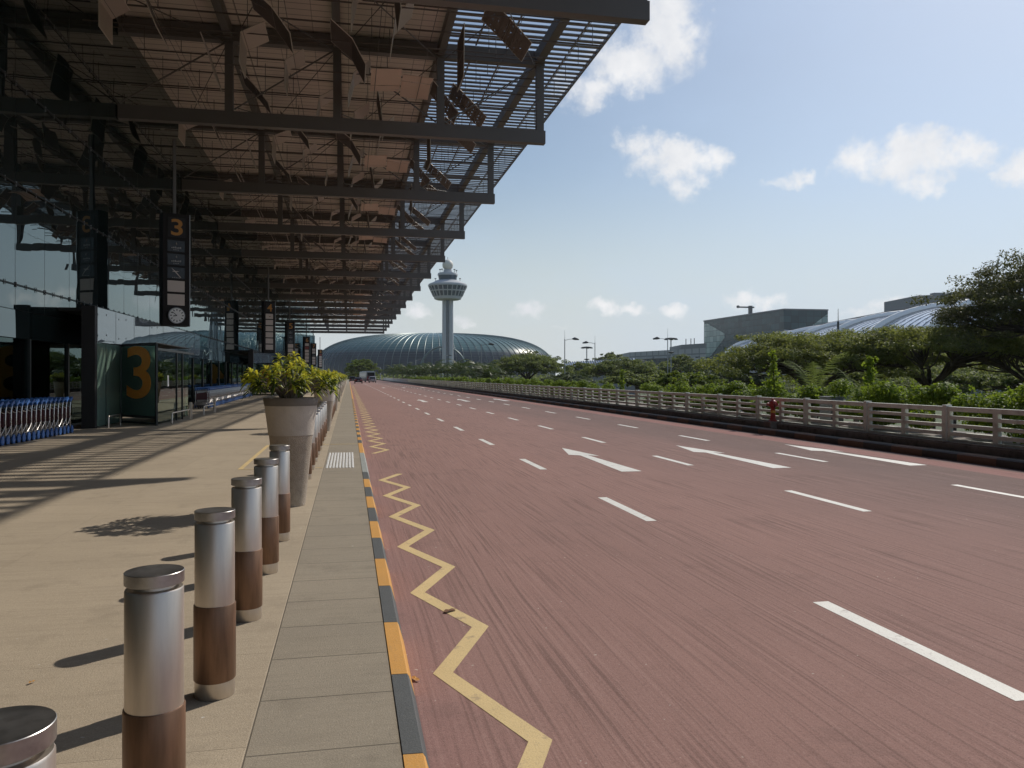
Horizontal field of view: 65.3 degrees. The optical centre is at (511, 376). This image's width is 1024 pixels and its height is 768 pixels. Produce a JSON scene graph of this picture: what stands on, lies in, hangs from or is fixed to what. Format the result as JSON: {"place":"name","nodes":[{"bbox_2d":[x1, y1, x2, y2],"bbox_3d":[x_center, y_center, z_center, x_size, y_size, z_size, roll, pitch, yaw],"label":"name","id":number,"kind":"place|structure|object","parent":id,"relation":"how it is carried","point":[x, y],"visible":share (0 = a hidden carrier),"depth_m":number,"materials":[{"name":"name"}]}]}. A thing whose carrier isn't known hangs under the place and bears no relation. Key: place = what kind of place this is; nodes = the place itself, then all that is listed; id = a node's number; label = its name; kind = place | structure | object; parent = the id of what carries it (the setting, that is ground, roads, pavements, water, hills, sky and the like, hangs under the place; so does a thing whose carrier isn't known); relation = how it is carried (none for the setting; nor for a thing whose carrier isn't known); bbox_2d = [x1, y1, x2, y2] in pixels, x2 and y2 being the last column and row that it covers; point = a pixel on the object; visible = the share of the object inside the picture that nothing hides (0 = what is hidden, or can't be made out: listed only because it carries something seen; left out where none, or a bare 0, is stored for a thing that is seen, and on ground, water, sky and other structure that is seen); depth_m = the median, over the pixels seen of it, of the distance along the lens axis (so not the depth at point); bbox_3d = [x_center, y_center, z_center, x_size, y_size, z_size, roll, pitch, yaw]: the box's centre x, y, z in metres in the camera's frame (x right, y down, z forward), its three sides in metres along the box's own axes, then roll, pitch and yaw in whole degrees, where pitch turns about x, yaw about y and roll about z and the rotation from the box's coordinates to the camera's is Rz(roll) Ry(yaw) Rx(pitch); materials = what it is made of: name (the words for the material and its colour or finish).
{"place":"outdoors","nodes":[
{"label":"outdoors","id":0,"kind":"place"},
{"bbox_2d":[0,379,346,767],"bbox_3d":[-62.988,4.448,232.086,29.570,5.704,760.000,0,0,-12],"label":"walkway","id":1,"kind":"structure","parent":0,"point":[89,518],"depth_m":7.08,"materials":[{"name":"beige concrete"}]},
{"bbox_2d":[1,401,9,444],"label":"luggage trolley","id":2,"kind":"object","parent":1,"relation":"on","point":[3,422],"visible":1,"depth_m":18.44,"materials":[{"name":"silver metal"}]},
{"bbox_2d":[1,400,15,443],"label":"luggage trolley","id":3,"kind":"object","parent":1,"relation":"on","point":[9,422],"visible":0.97,"depth_m":18.72,"materials":[{"name":"silver metal"}]},
{"bbox_2d":[1,400,20,442],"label":"luggage trolley","id":4,"kind":"object","parent":1,"relation":"on","point":[14,423],"visible":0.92,"depth_m":18.99,"materials":[{"name":"silver metal"}]},
{"bbox_2d":[0,400,25,441],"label":"luggage trolley","id":5,"kind":"object","parent":1,"relation":"on","point":[23,434],"visible":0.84,"depth_m":19.27,"materials":[{"name":"silver metal"}]},
{"bbox_2d":[1,399,30,440],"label":"luggage trolley","id":6,"kind":"object","parent":1,"relation":"on","point":[28,434],"visible":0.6,"depth_m":19.53,"materials":[{"name":"silver metal"}]},
{"bbox_2d":[2,399,35,439],"bbox_3d":[-12.153,1.087,19.444,0.684,1.026,0.996,0,0,-11],"label":"luggage trolley","id":7,"kind":"object","parent":1,"relation":"on","point":[33,434],"visible":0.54,"depth_m":19.81,"materials":[{"name":"silver metal"}]},
{"bbox_2d":[2,399,39,438],"bbox_3d":[-12.205,1.087,19.719,0.684,1.026,0.996,0,0,-10],"label":"luggage trolley","id":8,"kind":"object","parent":1,"relation":"on","point":[34,415],"visible":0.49,"depth_m":20.09,"materials":[{"name":"silver metal"}]},
{"bbox_2d":[8,398,44,438],"bbox_3d":[-12.244,1.087,19.997,0.684,1.026,0.996,0,0,-12],"label":"luggage trolley","id":9,"kind":"object","parent":1,"relation":"on","point":[42,431],"visible":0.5,"depth_m":20.37,"materials":[{"name":"silver metal"}]},
{"bbox_2d":[0,705,56,767],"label":"bollard","id":10,"kind":"object","parent":1,"relation":"on","point":[28,735],"visible":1,"depth_m":1.53,"materials":[{"name":"metal"}]},
{"bbox_2d":[18,398,48,437],"bbox_3d":[-12.297,1.087,20.272,0.684,1.026,0.996,0,0,-10],"label":"luggage trolley","id":11,"kind":"object","parent":1,"relation":"on","point":[46,400],"visible":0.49,"depth_m":20.64,"materials":[{"name":"silver metal"}]},
{"bbox_2d":[20,398,53,436],"bbox_3d":[-12.339,1.087,20.549,0.684,1.026,0.996,0,0,-11],"label":"luggage trolley","id":12,"kind":"object","parent":1,"relation":"on","point":[51,432],"visible":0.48,"depth_m":20.92,"materials":[{"name":"silver metal"}]},
{"bbox_2d":[25,398,57,435],"bbox_3d":[-12.383,1.087,20.826,0.684,1.026,0.996,0,0,-12],"label":"luggage trolley","id":13,"kind":"object","parent":1,"relation":"on","point":[52,415],"visible":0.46,"depth_m":21.20,"materials":[{"name":"silver metal"}]},
{"bbox_2d":[32,397,61,434],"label":"luggage trolley","id":14,"kind":"object","parent":1,"relation":"on","point":[57,416],"visible":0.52,"depth_m":21.47,"materials":[{"name":"silver metal"}]},
{"bbox_2d":[34,397,65,434],"bbox_3d":[-12.474,1.087,21.379,0.684,1.026,0.996,0,0,-12],"label":"luggage trolley","id":15,"kind":"object","parent":1,"relation":"on","point":[60,414],"visible":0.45,"depth_m":21.75,"materials":[{"name":"silver metal"}]},
{"bbox_2d":[39,397,69,433],"bbox_3d":[-12.527,1.087,21.654,0.684,1.026,0.996,0,0,-11],"label":"luggage trolley","id":16,"kind":"object","parent":1,"relation":"on","point":[65,417],"visible":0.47,"depth_m":22.02,"materials":[{"name":"silver metal"}]},
{"bbox_2d":[44,396,73,432],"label":"luggage trolley","id":17,"kind":"object","parent":1,"relation":"on","point":[69,413],"visible":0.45,"depth_m":22.30,"materials":[{"name":"silver metal"}]},
{"bbox_2d":[58,306,199,428],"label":"terminal entrance","id":18,"kind":"object","parent":1,"relation":"on","point":[129,369],"depth_m":26.41,"materials":[{"name":"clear glass"}]},
{"bbox_2d":[178,349,187,417],"bbox_3d":[-12.466,0.275,30.266,0.020,2.550,1.800,0,0,-12],"label":"sliding door","id":19,"kind":"structure","parent":18,"relation":"in","point":[185,356],"depth_m":30.68,"materials":[{"name":"green glass"}]},
{"bbox_2d":[122,564,185,767],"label":"bollard","id":20,"kind":"object","parent":1,"relation":"on","point":[154,722],"visible":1,"depth_m":2.69,"materials":[{"name":"metal"}]},
{"bbox_2d":[0,0,314,428],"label":"terminal building","id":21,"kind":"structure","parent":1,"relation":"on","point":[85,186],"depth_m":27.37,"materials":[{"name":"black glass"}]},
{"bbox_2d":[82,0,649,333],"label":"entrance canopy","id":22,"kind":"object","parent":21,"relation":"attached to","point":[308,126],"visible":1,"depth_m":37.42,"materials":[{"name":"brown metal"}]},
{"bbox_2d":[159,139,189,326],"bbox_3d":[-14.017,-5.970,33.243,1.090,7.800,0.682,0,0,-39],"label":"hanging sign","id":23,"kind":"object","parent":22,"relation":"hanging from","point":[174,269],"visible":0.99,"depth_m":33.07,"materials":[{"name":"metal"}]},
{"bbox_2d":[261,267,274,352],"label":"hanging sign","id":24,"kind":"object","parent":22,"relation":"hanging from","point":[267,326],"visible":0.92,"depth_m":71.96,"materials":[{"name":"metal"}]},
{"bbox_2d":[285,296,294,358],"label":"hanging sign","id":25,"kind":"object","parent":22,"relation":"hanging from","point":[289,336],"visible":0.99,"depth_m":98.20,"materials":[{"name":"metal"}]},
{"bbox_2d":[303,318,309,363],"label":"hanging sign","id":26,"kind":"object","parent":22,"relation":"hanging from","point":[306,348],"visible":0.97,"depth_m":136.66,"materials":[{"name":"metal"}]},
{"bbox_2d":[310,328,315,365],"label":"hanging sign","id":27,"kind":"object","parent":22,"relation":"hanging from","point":[313,353],"visible":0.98,"depth_m":163.58,"materials":[{"name":"metal"}]},
{"bbox_2d":[318,349,322,367],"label":"hanging sign","id":28,"kind":"object","parent":22,"relation":"hanging from","point":[320,358],"visible":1,"depth_m":202.26,"materials":[{"name":"grey paint"}]},
{"bbox_2d":[171,402,191,423],"bbox_3d":[-11.719,1.290,28.360,0.090,0.620,3.314,0,0,-12],"label":"guard rail","id":29,"kind":"object","parent":1,"relation":"on","point":[190,410],"visible":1,"depth_m":29.78,"materials":[{"name":"metal"}]},
{"bbox_2d":[194,388,208,408],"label":"luggage trolley","id":30,"kind":"object","parent":1,"relation":"on","point":[201,396],"visible":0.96,"depth_m":39.63,"materials":[{"name":"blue metal"}]},
{"bbox_2d":[193,507,235,701],"bbox_3d":[-1.496,1.137,4.020,0.202,0.926,0.202,0,0,11],"label":"bollard","id":31,"kind":"object","parent":1,"relation":"on","point":[214,640],"visible":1,"depth_m":3.94,"materials":[{"name":"metal"}]},
{"bbox_2d":[231,476,262,622],"bbox_3d":[-1.751,1.137,5.270,0.202,0.926,0.202,0,0,23],"label":"bollard","id":32,"kind":"object","parent":1,"relation":"on","point":[246,497],"visible":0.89,"depth_m":5.18,"materials":[{"name":"metal"}]},
{"bbox_2d":[239,350,278,395],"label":"terminal entrance","id":33,"kind":"object","parent":1,"relation":"on","point":[257,360],"depth_m":66.96,"materials":[{"name":"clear glass"}]},
{"bbox_2d":[254,457,278,574],"bbox_3d":[-2.007,1.137,6.520,0.202,0.926,0.202,0,0,34],"label":"bollard","id":34,"kind":"object","parent":1,"relation":"on","point":[266,469],"visible":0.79,"depth_m":6.44,"materials":[{"name":"metal"}]},
{"bbox_2d":[269,444,289,541],"bbox_3d":[-2.267,1.137,7.790,0.202,0.926,0.202,0,0,-44],"label":"bollard","id":35,"kind":"object","parent":1,"relation":"on","point":[281,452],"visible":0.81,"depth_m":7.72,"materials":[{"name":"metal"}]},
{"bbox_2d":[263,397,318,506],"bbox_3d":[-2.739,0.934,9.902,0.668,1.332,0.668,0,0,-12],"label":"planter","id":36,"kind":"object","parent":1,"relation":"on","point":[290,422],"visible":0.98,"depth_m":9.70,"materials":[{"name":"concrete"}]},
{"bbox_2d":[239,351,342,400],"bbox_3d":[-2.706,0.018,9.908,1.261,0.669,1.249,0,0,-34],"label":"shrub","id":37,"kind":"object","parent":36,"relation":"in","point":[299,384],"visible":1,"depth_m":9.77,"materials":[{"name":"green plant"}]},
{"bbox_2d":[312,426,314,469],"bbox_3d":[-3.466,1.137,13.657,0.202,0.926,0.202,0,0,-21],"label":"bollard","id":38,"kind":"object","parent":1,"relation":"on","point":[313,453],"visible":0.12,"depth_m":13.61,"materials":[{"name":"metal"}]},
{"bbox_2d":[315,412,317,461],"bbox_3d":[-3.722,1.137,14.907,0.202,0.926,0.202,0,0,-10],"label":"bollard","id":39,"kind":"object","parent":1,"relation":"on","point":[316,439],"visible":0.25,"depth_m":14.86,"materials":[{"name":"metal"}]},
{"bbox_2d":[316,409,319,454],"bbox_3d":[-3.977,1.137,16.156,0.202,0.926,0.202,0,0,2],"label":"bollard","id":40,"kind":"object","parent":1,"relation":"on","point":[318,410],"visible":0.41,"depth_m":16.10,"materials":[{"name":"metal"}]},
{"bbox_2d":[317,407,322,449],"bbox_3d":[-4.233,1.137,17.405,0.202,0.926,0.202,0,0,14],"label":"bollard","id":41,"kind":"object","parent":1,"relation":"on","point":[321,433],"visible":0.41,"depth_m":17.36,"materials":[{"name":"metal"}]},
{"bbox_2d":[314,385,334,430],"bbox_3d":[-5.494,0.934,23.373,0.668,1.332,0.668,0,0,15],"label":"planter","id":42,"kind":"object","parent":1,"relation":"on","point":[329,399],"visible":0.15,"depth_m":23.20,"materials":[{"name":"concrete"}]},
{"bbox_2d":[241,380,403,767],"bbox_3d":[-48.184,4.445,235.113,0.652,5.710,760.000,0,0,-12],"label":"pavement","id":43,"kind":"structure","parent":0,"point":[327,700],"depth_m":4.61,"materials":[{"name":"beige concrete"}]},
{"bbox_2d":[428,260,466,377],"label":"control tower","id":44,"kind":"structure","parent":0,"point":[447,288],"depth_m":532.39,"materials":[{"name":"paint"}]},
{"bbox_2d":[430,285,465,295],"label":"pod windows","id":45,"kind":"structure","parent":44,"relation":"in","point":[440,286],"depth_m":525.51,"materials":[{"name":"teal glass"}]},
{"bbox_2d":[617,369,625,389],"bbox_3d":[7.138,0.506,52.017,0.732,1.936,0.698,0,0,-37],"label":"vine pole","id":46,"kind":"object","parent":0,"point":[621,374],"visible":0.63,"depth_m":51.96,"materials":[{"name":"green plant"}]},
{"bbox_2d":[307,0,1023,374],"label":"sky","id":47,"kind":"structure","parent":0,"point":[846,158],"materials":[{"name":"blue"}]},
{"bbox_2d":[350,380,1023,767],"bbox_3d":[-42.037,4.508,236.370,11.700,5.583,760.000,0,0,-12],"label":"road","id":48,"kind":"structure","parent":0,"point":[616,590],"depth_m":6.38,"materials":[{"name":"red asphalt"}]},
{"bbox_2d":[359,371,374,381],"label":"bus","id":49,"kind":"object","parent":48,"relation":"on","point":[365,375],"visible":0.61,"depth_m":222.96,"materials":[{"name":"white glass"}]},
{"bbox_2d":[350,385,429,767],"bbox_3d":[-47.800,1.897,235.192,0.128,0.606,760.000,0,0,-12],"label":"kerb","id":50,"kind":"structure","parent":48,"relation":"on","point":[414,751],"depth_m":4.62,"materials":[{"name":"concrete"}]},
{"bbox_2d":[519,391,1007,434],"bbox_3d":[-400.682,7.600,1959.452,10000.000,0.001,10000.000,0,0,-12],"label":"ground","id":51,"kind":"structure","parent":0,"point":[937,420],"depth_m":139.75,"materials":[{"name":"green plant"}]},
{"bbox_2d":[344,359,381,378],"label":"rain tree","id":52,"kind":"object","parent":51,"relation":"on","point":[357,366],"visible":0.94,"depth_m":297.96,"materials":[{"name":"green plant"}]},
{"bbox_2d":[392,362,420,378],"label":"palm tree","id":53,"kind":"object","parent":51,"relation":"on","point":[406,371],"visible":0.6,"depth_m":204.49,"materials":[{"name":"green plant"}]},
{"bbox_2d":[416,359,453,377],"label":"palm tree","id":54,"kind":"object","parent":51,"relation":"on","point":[429,369],"visible":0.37,"depth_m":179.40,"materials":[{"name":"green plant"}]},
{"bbox_2d":[315,333,555,378],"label":"glass dome","id":55,"kind":"structure","parent":51,"relation":"on","point":[382,351],"depth_m":685.70,"materials":[{"name":"glass"}]},
{"bbox_2d":[432,361,462,376],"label":"palm tree","id":56,"kind":"object","parent":51,"relation":"on","point":[442,369],"visible":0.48,"depth_m":164.14,"materials":[{"name":"green plant"}]},
{"bbox_2d":[441,359,474,377],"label":"palm tree","id":57,"kind":"object","parent":51,"relation":"on","point":[455,368],"visible":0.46,"depth_m":156.74,"materials":[{"name":"green plant"}]},
{"bbox_2d":[454,363,488,379],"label":"palm tree","id":58,"kind":"object","parent":51,"relation":"on","point":[463,375],"visible":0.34,"depth_m":149.63,"materials":[{"name":"green plant"}]},
{"bbox_2d":[457,359,499,378],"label":"palm tree","id":59,"kind":"object","parent":51,"relation":"on","point":[471,362],"visible":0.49,"depth_m":139.84,"materials":[{"name":"green plant"}]},
{"bbox_2d":[467,361,506,378],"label":"palm tree","id":60,"kind":"object","parent":51,"relation":"on","point":[486,373],"visible":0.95,"depth_m":131.46,"materials":[{"name":"green plant"}]},
{"bbox_2d":[489,350,574,379],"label":"rain tree","id":61,"kind":"object","parent":51,"relation":"on","point":[521,362],"visible":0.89,"depth_m":145.97,"materials":[{"name":"green plant"}]},
{"bbox_2d":[540,372,595,383],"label":"tree","id":62,"kind":"object","parent":51,"relation":"on","point":[566,376],"visible":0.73,"depth_m":103.80,"materials":[{"name":"green plant"}]},
{"bbox_2d":[347,373,803,392],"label":"treeline","id":63,"kind":"object","parent":51,"relation":"on","point":[514,378],"visible":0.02,"depth_m":353.67,"materials":[{"name":"plant"}]},
{"bbox_2d":[563,361,599,377],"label":"rain tree","id":64,"kind":"object","parent":51,"relation":"on","point":[579,365],"visible":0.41,"depth_m":198.20,"materials":[{"name":"green plant"}]},
{"bbox_2d":[561,358,634,396],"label":"glass roof hall","id":65,"kind":"structure","parent":51,"relation":"on","point":[596,379],"depth_m":309.46,"materials":[{"name":"glass"}]},
{"bbox_2d":[592,351,626,360],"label":"rain tree","id":66,"kind":"object","parent":51,"relation":"on","point":[608,354],"visible":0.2,"depth_m":419.47,"materials":[{"name":"green plant"}]},
{"bbox_2d":[576,354,673,400],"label":"rain tree","id":67,"kind":"object","parent":51,"relation":"on","point":[610,368],"visible":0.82,"depth_m":136.87,"materials":[{"name":"green plant"}]},
{"bbox_2d":[598,373,667,401],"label":"tree","id":68,"kind":"object","parent":51,"relation":"on","point":[633,379],"visible":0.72,"depth_m":98.39,"materials":[{"name":"green plant"}]},
{"bbox_2d":[622,338,706,372],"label":"terminal","id":69,"kind":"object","parent":51,"relation":"on","point":[697,350],"visible":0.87,"depth_m":463.56,"materials":[{"name":"concrete"}]},
{"bbox_2d":[636,355,694,390],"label":"block","id":70,"kind":"structure","parent":51,"relation":"on","point":[658,359],"depth_m":391.91,"materials":[{"name":"concrete"}]},
{"bbox_2d":[656,354,709,405],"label":"rain tree","id":71,"kind":"object","parent":51,"relation":"on","point":[684,363],"visible":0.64,"depth_m":168.05,"materials":[{"name":"green plant"}]},
{"bbox_2d":[655,370,727,406],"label":"tree","id":72,"kind":"object","parent":51,"relation":"on","point":[691,378],"visible":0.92,"depth_m":70.70,"materials":[{"name":"green plant"}]},
{"bbox_2d":[379,379,1023,459],"bbox_3d":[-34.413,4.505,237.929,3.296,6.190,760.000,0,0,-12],"label":"plinth","id":73,"kind":"structure","parent":51,"relation":"on","point":[1014,453],"depth_m":21.50,"materials":[{"name":"concrete"}]},
{"bbox_2d":[459,378,485,388],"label":"hedge","id":74,"kind":"object","parent":73,"relation":"on","point":[471,380],"visible":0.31,"depth_m":89.31,"materials":[{"name":"green plant"}]},
{"bbox_2d":[480,377,515,390],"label":"hedge","id":75,"kind":"object","parent":73,"relation":"on","point":[498,380],"visible":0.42,"depth_m":75.51,"materials":[{"name":"green plant"}]},
{"bbox_2d":[507,378,542,391],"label":"hedge","id":76,"kind":"object","parent":73,"relation":"on","point":[520,381],"visible":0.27,"depth_m":65.61,"materials":[{"name":"green plant"}]},
{"bbox_2d":[525,378,573,395],"bbox_3d":[2.872,0.798,56.986,2.163,1.287,9.586,0,0,-12],"label":"hedge","id":77,"kind":"object","parent":73,"relation":"on","point":[547,382],"visible":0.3,"depth_m":58.29,"materials":[{"name":"green plant"}]},
{"bbox_2d":[555,379,625,400],"bbox_3d":[4.557,0.826,48.768,2.103,1.254,9.829,0,0,-12],"label":"hedge","id":78,"kind":"object","parent":73,"relation":"on","point":[577,384],"visible":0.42,"depth_m":47.34,"materials":[{"name":"green plant"}]},
{"bbox_2d":[639,380,755,409],"bbox_3d":[7.695,0.799,33.727,2.035,1.306,9.823,0,0,-12],"label":"hedge","id":79,"kind":"object","parent":73,"relation":"on","point":[679,387],"visible":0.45,"depth_m":34.46,"materials":[{"name":"green plant"}]},
{"bbox_2d":[408,379,1023,448],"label":"concrete railing","id":80,"kind":"object","parent":73,"relation":"on","point":[947,425],"visible":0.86,"depth_m":22.26,"materials":[{"name":"grey concrete"}]},
{"bbox_2d":[763,350,781,418],"bbox_3d":[8.811,0.286,26.944,0.715,2.393,0.802,0,0,-12],"label":"vine pole","id":81,"kind":"object","parent":73,"relation":"on","point":[773,365],"visible":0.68,"depth_m":26.97,"materials":[{"name":"green plant"}]},
{"bbox_2d":[764,399,781,428],"bbox_3d":[7.847,1.225,24.019,0.380,1.100,0.504,0,0,-12],"label":"fire hydrant","id":82,"kind":"object","parent":73,"relation":"on","point":[772,422],"visible":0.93,"depth_m":23.94,"materials":[{"name":"metal"}]},
{"bbox_2d":[707,376,918,425],"bbox_3d":[9.242,0.726,25.831,2.163,1.430,9.586,0,0,-12],"label":"hedge","id":83,"kind":"object","parent":73,"relation":"on","point":[813,392],"visible":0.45,"depth_m":25.23,"materials":[{"name":"green plant"}]},
{"bbox_2d":[818,396,844,425],"bbox_3d":[9.415,1.020,23.540,0.460,0.840,0.660,0,0,-12],"label":"utility box","id":84,"kind":"object","parent":73,"relation":"on","point":[839,398],"visible":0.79,"depth_m":23.39,"materials":[{"name":"metal"}]},
{"bbox_2d":[861,355,878,391],"bbox_3d":[10.674,0.422,23.943,0.833,2.120,0.808,0,0,-12],"label":"vine pole","id":85,"kind":"object","parent":73,"relation":"on","point":[869,361],"visible":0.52,"depth_m":23.97,"materials":[{"name":"green plant"}]},
{"bbox_2d":[857,377,1023,443],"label":"hedge","id":86,"kind":"object","parent":73,"relation":"on","point":[938,395],"visible":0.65,"depth_m":19.10,"materials":[{"name":"green plant"}]},
{"bbox_2d":[380,380,1023,470],"bbox_3d":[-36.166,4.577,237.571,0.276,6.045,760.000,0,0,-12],"label":"kerb","id":87,"kind":"structure","parent":51,"relation":"on","point":[997,461],"depth_m":20.55,"materials":[{"name":"concrete"}]},
{"bbox_2d":[707,371,751,387],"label":"tree","id":88,"kind":"object","parent":51,"relation":"on","point":[720,374],"visible":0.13,"depth_m":79.05,"materials":[{"name":"green plant"}]},
{"bbox_2d":[727,372,786,390],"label":"tree","id":89,"kind":"object","parent":51,"relation":"on","point":[757,380],"visible":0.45,"depth_m":75.02,"materials":[{"name":"green plant"}]},
{"bbox_2d":[703,305,827,373],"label":"glass terminal","id":90,"kind":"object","parent":51,"relation":"on","point":[720,334],"visible":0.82,"depth_m":519.23,"materials":[{"name":"glass"}]},
{"bbox_2d":[692,328,939,418],"bbox_3d":[20.924,2.198,54.571,15.483,10.827,14.744,0,0,33],"label":"rain tree","id":91,"kind":"object","parent":51,"relation":"on","point":[789,348],"visible":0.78,"depth_m":51.64,"materials":[{"name":"green plant"}]},
{"bbox_2d":[780,352,858,417],"bbox_3d":[11.915,2.958,31.127,3.706,7.758,3.356,0,0,33],"label":"palm","id":92,"kind":"object","parent":51,"relation":"on","point":[819,377],"visible":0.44,"depth_m":30.82,"materials":[{"name":"green plant"}]},
{"bbox_2d":[831,368,908,421],"bbox_3d":[14.035,3.463,33.112,4.163,7.690,3.535,0,0,-12],"label":"palm","id":93,"kind":"object","parent":51,"relation":"on","point":[854,420],"visible":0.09,"depth_m":33.08,"materials":[{"name":"green plant"}]},
{"bbox_2d":[821,369,919,422],"bbox_3d":[28.436,3.408,64.094,9.346,8.441,8.940,0,0,3],"label":"tree","id":94,"kind":"object","parent":51,"relation":"on","point":[857,376],"visible":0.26,"depth_m":62.01,"materials":[{"name":"green plant"}]},
{"bbox_2d":[783,353,1003,397],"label":"rain tree","id":95,"kind":"object","parent":51,"relation":"on","point":[792,390],"visible":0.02,"depth_m":93.81,"materials":[{"name":"green plant"}]},
{"bbox_2d":[803,322,1023,428],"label":"rain tree","id":96,"kind":"object","parent":51,"relation":"on","point":[919,342],"visible":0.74,"depth_m":47.25,"materials":[{"name":"green plant"}]},
{"bbox_2d":[887,367,1012,430],"bbox_3d":[36.424,3.387,66.117,10.112,8.468,10.071,0,0,-12],"label":"tree","id":97,"kind":"object","parent":51,"relation":"on","point":[955,377],"visible":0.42,"depth_m":63.95,"materials":[{"name":"green plant"}]},
{"bbox_2d":[894,353,1023,433],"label":"rain tree","id":98,"kind":"object","parent":51,"relation":"on","point":[975,366],"visible":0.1,"depth_m":78.54,"materials":[{"name":"green plant"}]},
{"bbox_2d":[904,248,1023,352],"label":"tall rain tree","id":99,"kind":"object","parent":51,"relation":"on","point":[997,299],"visible":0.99,"depth_m":42.87,"materials":[{"name":"green plant"}]},
{"bbox_2d":[927,332,1023,381],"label":"rain tree","id":100,"kind":"object","parent":51,"relation":"on","point":[1001,364],"visible":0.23,"depth_m":47.37,"materials":[{"name":"green plant"}]},
{"bbox_2d":[958,368,1023,390],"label":"tree","id":101,"kind":"object","parent":51,"relation":"on","point":[1006,378],"visible":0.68,"depth_m":61.53,"materials":[{"name":"green plant"}]},
{"bbox_2d":[724,289,1022,400],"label":"vaulted hall","id":102,"kind":"structure","parent":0,"point":[917,315],"depth_m":297.77,"materials":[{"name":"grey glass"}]},
{"bbox_2d":[884,293,952,311],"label":"grey block","id":103,"kind":"structure","parent":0,"point":[895,304],"depth_m":471.64,"materials":[{"name":"concrete"}]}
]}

